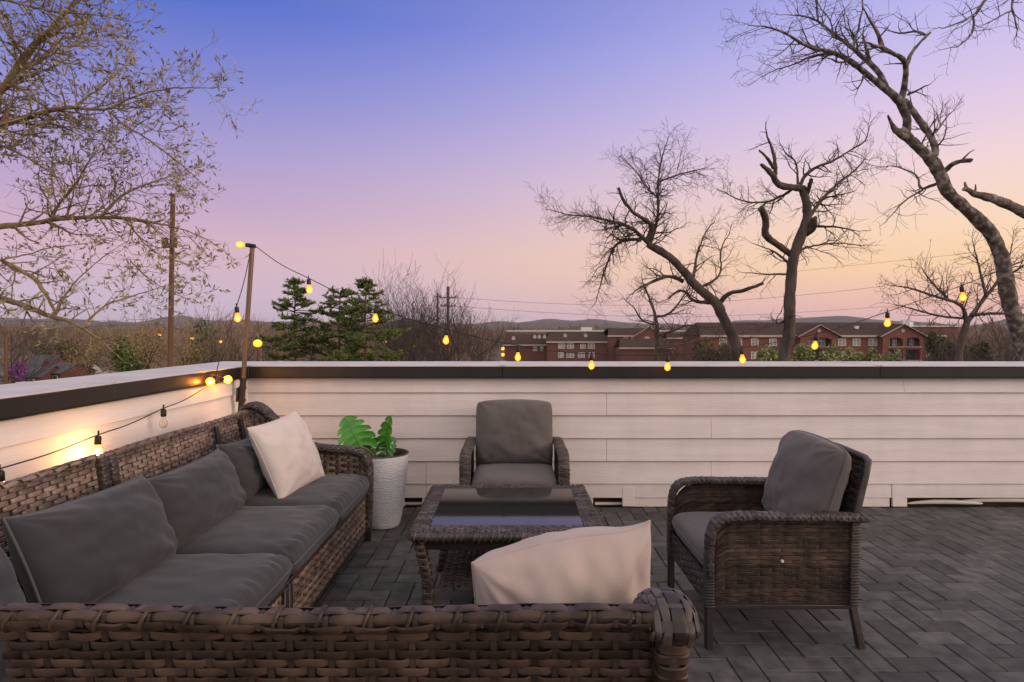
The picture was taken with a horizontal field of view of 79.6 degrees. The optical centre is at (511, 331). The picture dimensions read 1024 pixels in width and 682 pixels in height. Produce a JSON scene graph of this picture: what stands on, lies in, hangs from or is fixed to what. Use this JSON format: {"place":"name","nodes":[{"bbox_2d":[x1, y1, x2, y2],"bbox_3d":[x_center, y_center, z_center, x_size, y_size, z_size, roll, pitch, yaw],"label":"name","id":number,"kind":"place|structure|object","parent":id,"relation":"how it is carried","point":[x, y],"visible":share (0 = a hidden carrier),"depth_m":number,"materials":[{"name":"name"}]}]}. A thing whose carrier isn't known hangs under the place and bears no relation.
{"place":"outdoors","nodes":[
{"label":"outdoors","id":0,"kind":"place"},
{"bbox_2d":[26,350,67,364],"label":"house","id":1,"kind":"structure","parent":0,"point":[47,357],"depth_m":148.48,"materials":[{"name":"grey brick"}]},
{"bbox_2d":[0,366,241,481],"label":"parapet wall","id":2,"kind":"structure","parent":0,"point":[40,418],"depth_m":2.99,"materials":[{"name":"paint"}]},
{"bbox_2d":[236,244,255,410],"bbox_3d":[-1.885,-0.018,4.360,0.138,1.198,0.052,0,0,0],"label":"light pole","id":3,"kind":"object","parent":2,"relation":"attached to","point":[240,394],"visible":0.94,"depth_m":4.35,"materials":[{"name":"brown wood"}]},
{"bbox_2d":[0,254,249,482],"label":"string lights","id":4,"kind":"object","parent":3,"relation":"hanging from","point":[163,422],"visible":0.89,"depth_m":3.34,"materials":[{"name":"plastic"}]},
{"bbox_2d":[236,242,1023,370],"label":"string lights","id":5,"kind":"object","parent":3,"relation":"hanging from","point":[887,322],"visible":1,"depth_m":4.38,"materials":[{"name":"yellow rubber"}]},
{"bbox_2d":[0,315,1006,330],"bbox_3d":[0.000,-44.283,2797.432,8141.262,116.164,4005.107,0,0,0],"label":"hills","id":6,"kind":"structure","parent":0,"point":[548,323],"depth_m":3232.21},
{"bbox_2d":[0,335,1010,384],"bbox_3d":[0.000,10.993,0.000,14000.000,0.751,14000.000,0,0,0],"label":"ground","id":7,"kind":"structure","parent":0,"point":[499,353],"depth_m":265.04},
{"bbox_2d":[0,331,7,383],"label":"utility pole","id":8,"kind":"object","parent":7,"relation":"on","point":[5,333],"visible":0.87,"depth_m":59.88,"materials":[{"name":"wood"}]},
{"bbox_2d":[9,324,164,331],"bbox_3d":[-35.668,-0.185,50.462,33.434,0.543,1.177,0,0,37],"label":"power line","id":9,"kind":"object","parent":8,"relation":"attached to","point":[91,326],"visible":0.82,"depth_m":47.51,"materials":[{"name":"metal"}]},
{"bbox_2d":[8,361,27,381],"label":"redbud tree","id":10,"kind":"object","parent":7,"relation":"on","point":[23,366],"visible":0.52,"depth_m":129.99,"materials":[{"name":"purple plant"}]},
{"bbox_2d":[1,360,59,382],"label":"house","id":11,"kind":"structure","parent":7,"relation":"on","point":[47,376],"depth_m":133.70,"materials":[{"name":"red brick"}]},
{"bbox_2d":[14,323,69,354],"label":"bare tree","id":12,"kind":"object","parent":7,"relation":"on","point":[36,335],"visible":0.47,"depth_m":184.54,"materials":[{"name":"brown plant"}]},
{"bbox_2d":[0,300,86,383],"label":"bare tree","id":13,"kind":"object","parent":7,"relation":"on","point":[11,339],"visible":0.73,"depth_m":70.93,"materials":[{"name":"brown plant"}]},
{"bbox_2d":[33,337,82,361],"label":"olive tree","id":14,"kind":"object","parent":7,"relation":"on","point":[65,349],"visible":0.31,"depth_m":171.74,"materials":[{"name":"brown plant"}]},
{"bbox_2d":[50,358,95,378],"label":"house","id":15,"kind":"structure","parent":7,"relation":"on","point":[62,372],"depth_m":138.44,"materials":[{"name":"brick"}]},
{"bbox_2d":[61,332,111,375],"bbox_3d":[-42.599,5.420,61.972,4.080,11.167,4.060,0,0,0],"label":"budding shrub","id":16,"kind":"object","parent":7,"relation":"on","point":[91,363],"visible":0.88,"depth_m":61.32,"materials":[{"name":"brown plant"}]},
{"bbox_2d":[81,361,102,374],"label":"house","id":17,"kind":"structure","parent":7,"relation":"on","point":[98,371],"depth_m":149.65,"materials":[{"name":"white brick"}]},
{"bbox_2d":[78,316,116,365],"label":"bare tree","id":18,"kind":"object","parent":7,"relation":"on","point":[95,339],"visible":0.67,"depth_m":179.64,"materials":[{"name":"brown plant"}]},
{"bbox_2d":[100,364,116,373],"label":"house","id":19,"kind":"structure","parent":7,"relation":"on","point":[105,372],"depth_m":154.91,"materials":[{"name":"grey"}]},
{"bbox_2d":[107,336,147,371],"bbox_3d":[-28.644,5.663,46.057,3.433,10.680,2.460,0,0,36],"label":"bright shrub","id":20,"kind":"object","parent":7,"relation":"on","point":[122,365],"visible":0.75,"depth_m":45.52,"materials":[{"name":"green plant"}]},
{"bbox_2d":[0,0,262,366],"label":"budding tree","id":21,"kind":"object","parent":7,"relation":"on","point":[22,64],"visible":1,"depth_m":9.60,"materials":[{"name":"brown plant"}]},
{"bbox_2d":[128,325,167,368],"bbox_3d":[-29.674,5.172,50.202,2.411,11.662,3.081,0,0,28],"label":"budding shrub","id":22,"kind":"object","parent":7,"relation":"on","point":[148,352],"visible":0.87,"depth_m":49.99,"materials":[{"name":"brown plant"}]},
{"bbox_2d":[93,303,206,371],"bbox_3d":[-32.082,4.217,55.058,8.736,13.579,11.583,0,0,-27],"label":"bare tree","id":23,"kind":"object","parent":7,"relation":"on","point":[157,350],"visible":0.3,"depth_m":55.30,"materials":[{"name":"brown plant"}]},
{"bbox_2d":[161,193,177,366],"bbox_3d":[-9.994,3.489,17.950,0.552,15.025,0.286,0,0,0],"label":"utility pole","id":24,"kind":"object","parent":7,"relation":"on","point":[170,326],"visible":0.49,"depth_m":17.94,"materials":[{"name":"wood"}]},
{"bbox_2d":[0,248,162,273],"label":"power line","id":25,"kind":"object","parent":24,"relation":"attached to","point":[79,260],"visible":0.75,"depth_m":17.99,"materials":[{"name":"metal"}]},
{"bbox_2d":[2,211,165,248],"bbox_3d":[-13.216,-3.149,17.983,6.238,1.494,0.080,0,0,1],"label":"power line","id":26,"kind":"object","parent":24,"relation":"attached to","point":[79,231],"visible":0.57,"depth_m":17.99,"materials":[{"name":"metal"}]},
{"bbox_2d":[131,313,230,365],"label":"bare tree","id":27,"kind":"object","parent":7,"relation":"on","point":[176,356],"visible":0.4,"depth_m":59.74,"materials":[{"name":"brown plant"}]},
{"bbox_2d":[173,329,211,365],"bbox_3d":[-30.439,5.312,57.929,3.680,11.382,3.690,0,0,0],"label":"budding shrub","id":28,"kind":"object","parent":7,"relation":"on","point":[187,359],"visible":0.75,"depth_m":58.01,"materials":[{"name":"brown plant"}]},
{"bbox_2d":[189,318,225,364],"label":"evergreen tree","id":29,"kind":"object","parent":7,"relation":"on","point":[200,328],"visible":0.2,"depth_m":70.34,"materials":[{"name":"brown plant"}]},
{"bbox_2d":[212,335,242,361],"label":"budding shrub","id":30,"kind":"object","parent":7,"relation":"on","point":[227,353],"visible":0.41,"depth_m":66.03,"materials":[{"name":"brown plant"}]},
{"bbox_2d":[190,302,287,362],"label":"bare tree","id":31,"kind":"object","parent":7,"relation":"on","point":[238,348],"visible":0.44,"depth_m":59.31,"materials":[{"name":"brown plant"}]},
{"bbox_2d":[253,337,261,360],"bbox_3d":[-12.331,5.639,29.770,0.401,10.722,0.558,0,0,-24],"label":"street lamp","id":32,"kind":"object","parent":7,"relation":"on","point":[257,343],"visible":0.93,"depth_m":29.83,"materials":[{"name":"yellow"}]},
{"bbox_2d":[253,277,333,360],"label":"pine tree","id":33,"kind":"object","parent":7,"relation":"on","point":[292,342],"visible":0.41,"depth_m":39.67,"materials":[{"name":"green plant"}]},
{"bbox_2d":[298,286,375,360],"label":"pine tree","id":34,"kind":"object","parent":7,"relation":"on","point":[333,345],"visible":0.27,"depth_m":41.54,"materials":[{"name":"green plant"}]},
{"bbox_2d":[323,276,410,360],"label":"pine tree","id":35,"kind":"object","parent":7,"relation":"on","point":[363,332],"visible":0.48,"depth_m":38.62,"materials":[{"name":"green plant"}]},
{"bbox_2d":[347,254,462,360],"bbox_3d":[-10.635,1.679,60.228,12.315,18.653,13.580,0,0,0],"label":"bare tree","id":36,"kind":"object","parent":7,"relation":"on","point":[391,343],"visible":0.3,"depth_m":59.61,"materials":[{"name":"brown plant"}]},
{"bbox_2d":[354,252,470,360],"bbox_3d":[-9.369,1.815,58.374,11.627,18.378,12.645,0,0,0],"label":"bare tree","id":37,"kind":"object","parent":7,"relation":"on","point":[413,339],"visible":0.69,"depth_m":56.83,"materials":[{"name":"brown plant"}]},
{"bbox_2d":[381,274,481,360],"bbox_3d":[-8.621,2.571,63.955,10.614,16.869,15.282,0,0,-15],"label":"bare tree","id":38,"kind":"object","parent":7,"relation":"on","point":[453,332],"visible":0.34,"depth_m":63.40,"materials":[{"name":"brown plant"}]},
{"bbox_2d":[434,293,439,360],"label":"utility pole","id":39,"kind":"object","parent":7,"relation":"on","point":[438,315],"visible":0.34,"depth_m":89.91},
{"bbox_2d":[394,287,495,360],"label":"bare tree","id":40,"kind":"object","parent":7,"relation":"on","point":[453,341],"visible":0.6,"depth_m":60.00,"materials":[{"name":"brown plant"}]},
{"bbox_2d":[440,286,455,360],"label":"utility pole","id":41,"kind":"object","parent":7,"relation":"on","point":[448,297],"visible":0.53,"depth_m":69.85,"materials":[{"name":"wood"}]},
{"bbox_2d":[458,298,990,316],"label":"power line","id":42,"kind":"object","parent":41,"relation":"attached to","point":[698,316],"visible":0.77,"depth_m":72.34,"materials":[{"name":"metal"}]},
{"bbox_2d":[465,270,992,304],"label":"power line","id":43,"kind":"object","parent":41,"relation":"attached to","point":[733,300],"visible":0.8,"depth_m":68.28,"materials":[{"name":"metal"}]},
{"bbox_2d":[450,297,518,360],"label":"bare tree","id":44,"kind":"object","parent":7,"relation":"on","point":[486,349],"visible":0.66,"depth_m":75.16,"materials":[{"name":"brown plant"}]},
{"bbox_2d":[0,344,995,367],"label":"undergrowth","id":45,"kind":"object","parent":7,"relation":"on","point":[103,360],"visible":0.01,"depth_m":186.15,"materials":[{"name":"brown plant"}]},
{"bbox_2d":[0,318,1011,347],"bbox_3d":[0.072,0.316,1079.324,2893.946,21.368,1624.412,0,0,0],"label":"distant woods","id":46,"kind":"object","parent":7,"relation":"on","point":[561,328],"visible":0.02,"depth_m":466.40,"materials":[{"name":"plant"}]},
{"bbox_2d":[0,305,1012,373],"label":"bare woods","id":47,"kind":"object","parent":7,"relation":"on","point":[73,335],"visible":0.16,"depth_m":177.01,"materials":[{"name":"plant"}]},
{"bbox_2d":[503,327,685,360],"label":"apartment building","id":48,"kind":"structure","parent":7,"relation":"on","point":[620,342],"depth_m":180.00,"materials":[{"name":"brick"}]},
{"bbox_2d":[558,352,563,357],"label":"window","id":49,"kind":"structure","parent":48,"relation":"in","point":[560,354],"depth_m":179.89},
{"bbox_2d":[558,343,564,348],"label":"window","id":50,"kind":"structure","parent":48,"relation":"in","point":[560,345],"depth_m":179.89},
{"bbox_2d":[567,343,573,348],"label":"window","id":51,"kind":"structure","parent":48,"relation":"in","point":[569,345],"depth_m":179.89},
{"bbox_2d":[567,353,573,357],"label":"window","id":52,"kind":"structure","parent":48,"relation":"in","point":[569,355],"depth_m":179.93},
{"bbox_2d":[578,352,584,357],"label":"window","id":53,"kind":"structure","parent":48,"relation":"in","point":[579,355],"depth_m":179.89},
{"bbox_2d":[588,343,594,348],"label":"window","id":54,"kind":"structure","parent":48,"relation":"in","point":[590,345],"depth_m":179.89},
{"bbox_2d":[184,361,1023,507],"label":"parapet wall","id":55,"kind":"structure","parent":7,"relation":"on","point":[920,434],"depth_m":4.55,"materials":[{"name":"paint"}]},
{"bbox_2d":[524,120,767,360],"bbox_3d":[3.860,2.463,17.584,7.141,17.249,4.127,0,0,0],"label":"bare tree","id":56,"kind":"object","parent":7,"relation":"on","point":[715,302],"visible":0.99,"depth_m":17.41,"materials":[{"name":"brown plant"}]},
{"bbox_2d":[614,258,732,360],"bbox_3d":[5.895,3.580,22.578,4.134,12.589,3.313,0,0,26],"label":"bare tree","id":57,"kind":"object","parent":7,"relation":"on","point":[657,334],"visible":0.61,"depth_m":22.29,"materials":[{"name":"brown plant"}]},
{"bbox_2d":[691,337,733,360],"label":"bush","id":58,"kind":"object","parent":7,"relation":"on","point":[709,349],"visible":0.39,"depth_m":69.42,"materials":[{"name":"plant"}]},
{"bbox_2d":[631,304,810,360],"bbox_3d":[12.602,4.687,38.442,11.459,12.638,11.424,0,0,0],"label":"bare tree","id":59,"kind":"object","parent":7,"relation":"on","point":[700,350],"visible":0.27,"depth_m":39.70,"materials":[{"name":"brown plant"}]},
{"bbox_2d":[756,344,778,360],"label":"bush","id":60,"kind":"object","parent":7,"relation":"on","point":[769,356],"visible":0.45,"depth_m":57.67,"materials":[{"name":"green plant"}]},
{"bbox_2d":[704,102,894,360],"bbox_3d":[8.193,2.137,16.925,5.302,16.012,2.814,0,0,0],"label":"bare tree","id":61,"kind":"object","parent":7,"relation":"on","point":[809,225],"visible":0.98,"depth_m":16.66,"materials":[{"name":"brown plant"}]},
{"bbox_2d":[790,342,816,360],"bbox_3d":[28.736,6.054,60.280,2.996,9.898,2.391,0,0,0],"label":"bush","id":62,"kind":"object","parent":7,"relation":"on","point":[804,355],"visible":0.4,"depth_m":59.96,"materials":[{"name":"plant"}]},
{"bbox_2d":[681,320,946,360],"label":"apartment building","id":63,"kind":"structure","parent":7,"relation":"on","point":[892,336],"depth_m":147.00,"materials":[{"name":"red brick"}]},
{"bbox_2d":[751,339,758,345],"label":"window","id":64,"kind":"structure","parent":63,"relation":"in","point":[752,340],"depth_m":146.96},
{"bbox_2d":[769,339,776,345],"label":"window","id":65,"kind":"structure","parent":63,"relation":"in","point":[770,340],"depth_m":146.96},
{"bbox_2d":[807,338,812,345],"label":"window","id":66,"kind":"structure","parent":63,"relation":"in","point":[809,340],"depth_m":146.82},
{"bbox_2d":[818,338,824,345],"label":"window","id":67,"kind":"structure","parent":63,"relation":"in","point":[820,340],"depth_m":146.82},
{"bbox_2d":[838,339,845,345],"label":"window","id":68,"kind":"structure","parent":63,"relation":"in","point":[841,342],"depth_m":146.96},
{"bbox_2d":[853,339,859,345],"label":"window","id":69,"kind":"structure","parent":63,"relation":"in","point":[855,343],"depth_m":146.96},
{"bbox_2d":[869,339,876,345],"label":"window","id":70,"kind":"structure","parent":63,"relation":"in","point":[872,341],"depth_m":146.96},
{"bbox_2d":[909,338,913,345],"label":"window","id":71,"kind":"structure","parent":63,"relation":"in","point":[912,340],"depth_m":146.80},
{"bbox_2d":[817,342,842,360],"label":"bush","id":72,"kind":"object","parent":7,"relation":"on","point":[832,353],"visible":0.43,"depth_m":56.41,"materials":[{"name":"green plant"}]},
{"bbox_2d":[843,346,862,360],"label":"bush","id":73,"kind":"object","parent":7,"relation":"on","point":[850,353],"visible":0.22,"depth_m":60.40,"materials":[{"name":"green plant"}]},
{"bbox_2d":[854,347,884,360],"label":"bush","id":74,"kind":"object","parent":7,"relation":"on","point":[874,354],"visible":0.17,"depth_m":57.98,"materials":[{"name":"green plant"}]},
{"bbox_2d":[717,0,1023,360],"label":"bare tree","id":75,"kind":"object","parent":7,"relation":"on","point":[991,236],"visible":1,"depth_m":11.81,"materials":[{"name":"brown plant"}]},
{"bbox_2d":[880,348,903,360],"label":"bush","id":76,"kind":"object","parent":7,"relation":"on","point":[894,357],"visible":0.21,"depth_m":59.51,"materials":[{"name":"green plant"}]},
{"bbox_2d":[836,320,993,360],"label":"bare tree","id":77,"kind":"object","parent":7,"relation":"on","point":[925,353],"visible":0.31,"depth_m":44.47,"materials":[{"name":"brown plant"}]},
{"bbox_2d":[907,322,961,340],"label":"flat roof building","id":78,"kind":"structure","parent":7,"relation":"on","point":[943,331],"depth_m":240.00,"materials":[{"name":"brick"}]},
{"bbox_2d":[924,331,955,360],"bbox_3d":[36.352,5.490,51.980,2.203,11.026,2.664,0,0,0],"label":"bush","id":79,"kind":"object","parent":7,"relation":"on","point":[931,343],"visible":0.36,"depth_m":51.79,"materials":[{"name":"plant"}]},
{"bbox_2d":[871,221,1023,360],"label":"bare tree","id":80,"kind":"object","parent":7,"relation":"on","point":[963,333],"visible":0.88,"depth_m":30.00,"materials":[{"name":"brown plant"}]},
{"bbox_2d":[906,318,1013,360],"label":"bare tree","id":81,"kind":"object","parent":7,"relation":"on","point":[999,354],"visible":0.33,"depth_m":42.32,"materials":[{"name":"brown plant"}]},
{"bbox_2d":[910,0,1023,218],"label":"bare tree","id":82,"kind":"object","parent":7,"relation":"on","point":[1012,206],"visible":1,"depth_m":10.31,"materials":[{"name":"brown plant"}]},
{"bbox_2d":[963,341,993,360],"bbox_3d":[37.825,5.868,50.208,2.667,10.270,2.698,0,0,30],"label":"bush","id":83,"kind":"object","parent":7,"relation":"on","point":[986,346],"visible":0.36,"depth_m":49.37,"materials":[{"name":"plant"}]},
{"bbox_2d":[946,321,1013,360],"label":"bare tree","id":84,"kind":"object","parent":7,"relation":"on","point":[980,354],"visible":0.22,"depth_m":47.03,"materials":[{"name":"brown plant"}]},
{"bbox_2d":[0,0,1023,324],"label":"sky","id":85,"kind":"structure","parent":0,"point":[400,129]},
{"bbox_2d":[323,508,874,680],"bbox_3d":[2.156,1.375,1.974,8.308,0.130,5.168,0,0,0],"label":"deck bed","id":86,"kind":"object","parent":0,"point":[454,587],"depth_m":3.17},
{"bbox_2d":[313,507,1023,681],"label":"deck","id":87,"kind":"structure","parent":86,"relation":"on","point":[941,593],"depth_m":2.94,"materials":[{"name":"wood"}]},
{"bbox_2d":[0,453,288,607],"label":"sectional sofa","id":88,"kind":"object","parent":87,"relation":"on","point":[60,484],"visible":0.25,"depth_m":2.15,"materials":[{"name":"wicker"}]},
{"bbox_2d":[0,674,9,681],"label":"seat cushion","id":89,"kind":"object","parent":88,"relation":"on","point":[4,678],"visible":0.02,"depth_m":1.49,"materials":[{"name":"grey fabric"}]},
{"bbox_2d":[0,547,26,677],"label":"back pillow","id":90,"kind":"object","parent":89,"relation":"on","point":[11,591],"visible":0.26,"depth_m":1.58,"materials":[{"name":"grey fabric"}]},
{"bbox_2d":[94,553,292,606],"bbox_3d":[-1.175,0.922,2.092,0.645,0.165,0.650,0,0,0],"label":"seat cushion","id":91,"kind":"object","parent":88,"relation":"on","point":[244,580],"visible":0.37,"depth_m":2.10,"materials":[{"name":"grey fabric"}]},
{"bbox_2d":[2,473,177,602],"bbox_3d":[-1.395,0.712,2.091,0.216,0.356,0.649,-24,-2,0],"label":"back pillow","id":92,"kind":"object","parent":91,"relation":"on","point":[93,547],"visible":0.86,"depth_m":1.92,"materials":[{"name":"grey fabric"}]},
{"bbox_2d":[101,401,373,607],"bbox_3d":[-1.270,0.866,3.129,0.828,0.868,1.423,0,0,0],"label":"sectional sofa","id":93,"kind":"object","parent":87,"relation":"on","point":[309,580],"visible":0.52,"depth_m":3.11,"materials":[{"name":"wicker"}]},
{"bbox_2d":[176,505,339,574],"bbox_3d":[-1.175,0.922,2.745,0.645,0.168,0.650,0,0,0],"label":"seat cushion","id":94,"kind":"object","parent":93,"relation":"on","point":[297,536],"visible":0.45,"depth_m":2.61,"materials":[{"name":"grey fabric"}]},
{"bbox_2d":[147,448,245,548],"bbox_3d":[-1.398,0.729,2.720,0.219,0.319,0.619,-23,0,2],"label":"back pillow","id":95,"kind":"object","parent":94,"relation":"on","point":[199,496],"visible":0.73,"depth_m":2.60,"materials":[{"name":"grey fabric"}]},
{"bbox_2d":[244,474,369,523],"bbox_3d":[-1.175,0.922,3.395,0.645,0.164,0.650,0,0,0],"label":"seat cushion","id":96,"kind":"object","parent":93,"relation":"on","point":[343,495],"visible":0.48,"depth_m":3.23,"materials":[{"name":"grey fabric"}]},
{"bbox_2d":[215,438,268,498],"bbox_3d":[-1.421,0.728,3.346,0.215,0.319,0.569,-23,-2,-2],"label":"back pillow","id":97,"kind":"object","parent":96,"relation":"on","point":[241,454],"visible":0.37,"depth_m":3.13,"materials":[{"name":"grey fabric"}]},
{"bbox_2d":[247,410,324,498],"bbox_3d":[-1.225,0.673,3.373,0.207,0.426,0.475,-24,-1,11],"label":"throw pillow","id":98,"kind":"object","parent":96,"relation":"on","point":[286,451],"visible":0.94,"depth_m":3.24,"materials":[{"name":"fabric"}]},
{"bbox_2d":[0,587,700,681],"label":"sectional sofa","id":99,"kind":"object","parent":87,"relation":"on","point":[647,635],"visible":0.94,"depth_m":1.04,"materials":[{"name":"brown wicker"}]},
{"bbox_2d":[371,448,408,528],"bbox_3d":[-0.862,1.056,4.120,0.338,0.489,0.338,0,0,0],"label":"planter","id":100,"kind":"object","parent":87,"relation":"on","point":[390,477],"visible":0.69,"depth_m":4.00,"materials":[{"name":"white ceramic"}]},
{"bbox_2d":[337,415,396,456],"bbox_3d":[-0.964,0.731,4.110,0.377,0.343,0.150,0,0,0],"label":"monstera plant","id":101,"kind":"object","parent":100,"relation":"on","point":[352,431],"visible":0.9,"depth_m":4.09,"materials":[{"name":"green plant"}]},
{"bbox_2d":[406,484,602,605],"bbox_3d":[-0.022,1.070,2.975,0.850,0.473,0.850,0,0,0],"label":"coffee table","id":102,"kind":"object","parent":87,"relation":"on","point":[455,523],"visible":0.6,"depth_m":2.81,"materials":[{"name":"wicker"}]},
{"bbox_2d":[459,436,569,484],"bbox_3d":[0.015,0.908,4.065,0.678,0.787,0.723,0,0,0],"label":"armchair","id":103,"kind":"object","parent":87,"relation":"on","point":[561,466],"visible":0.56,"depth_m":3.75,"materials":[{"name":"brown wicker"}]},
{"bbox_2d":[471,463,557,484],"bbox_3d":[0.015,0.952,3.990,0.536,0.142,0.566,0,0,0],"label":"seat cushion","id":104,"kind":"object","parent":103,"relation":"on","point":[516,473],"visible":0.56,"depth_m":3.81,"materials":[{"name":"grey fabric"}]},
{"bbox_2d":[475,399,552,463],"bbox_3d":[0.015,0.687,4.198,0.525,0.446,0.205,0,-15,0],"label":"back cushion","id":105,"kind":"object","parent":104,"relation":"on","point":[513,430],"visible":0.94,"depth_m":4.12,"materials":[{"name":"grey fabric"}]},
{"bbox_2d":[666,442,871,649],"bbox_3d":[1.150,0.908,2.820,0.723,0.787,0.678,0,0,0],"label":"armchair","id":106,"kind":"object","parent":87,"relation":"on","point":[756,554],"visible":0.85,"depth_m":2.52,"materials":[{"name":"brown wicker"}]},
{"bbox_2d":[672,512,722,564],"bbox_3d":[1.075,0.952,2.820,0.566,0.143,0.536,0,0,0],"label":"seat cushion","id":107,"kind":"object","parent":106,"relation":"on","point":[690,528],"visible":0.31,"depth_m":2.84,"materials":[{"name":"grey fabric"}]},
{"bbox_2d":[761,430,851,511],"bbox_3d":[1.338,0.690,2.816,0.200,0.446,0.525,18,1,0],"label":"back cushion","id":108,"kind":"object","parent":107,"relation":"on","point":[809,471],"visible":0.75,"depth_m":2.68,"materials":[{"name":"grey fabric"}]},
{"bbox_2d":[749,247,1020,276],"bbox_3d":[38.889,-7.037,60.000,32.595,3.578,0.023,0,0,0],"label":"power line","id":109,"kind":"object","parent":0,"point":[881,262],"visible":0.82,"depth_m":59.99,"materials":[{"name":"metal"}]},
{"bbox_3d":[-0.050,0.921,1.460,0.535,0.167,0.645,0,0,0],"label":"seat cushion","id":110,"kind":"object","parent":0,"visible":0},
{"bbox_2d":[471,520,650,604],"bbox_3d":[0.109,0.637,1.295,0.386,0.465,0.252,-5,14,-15],"label":"throw pillow","id":111,"kind":"object","parent":110,"relation":"on","point":[599,564],"visible":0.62,"depth_m":1.20,"materials":[{"name":"fabric"}]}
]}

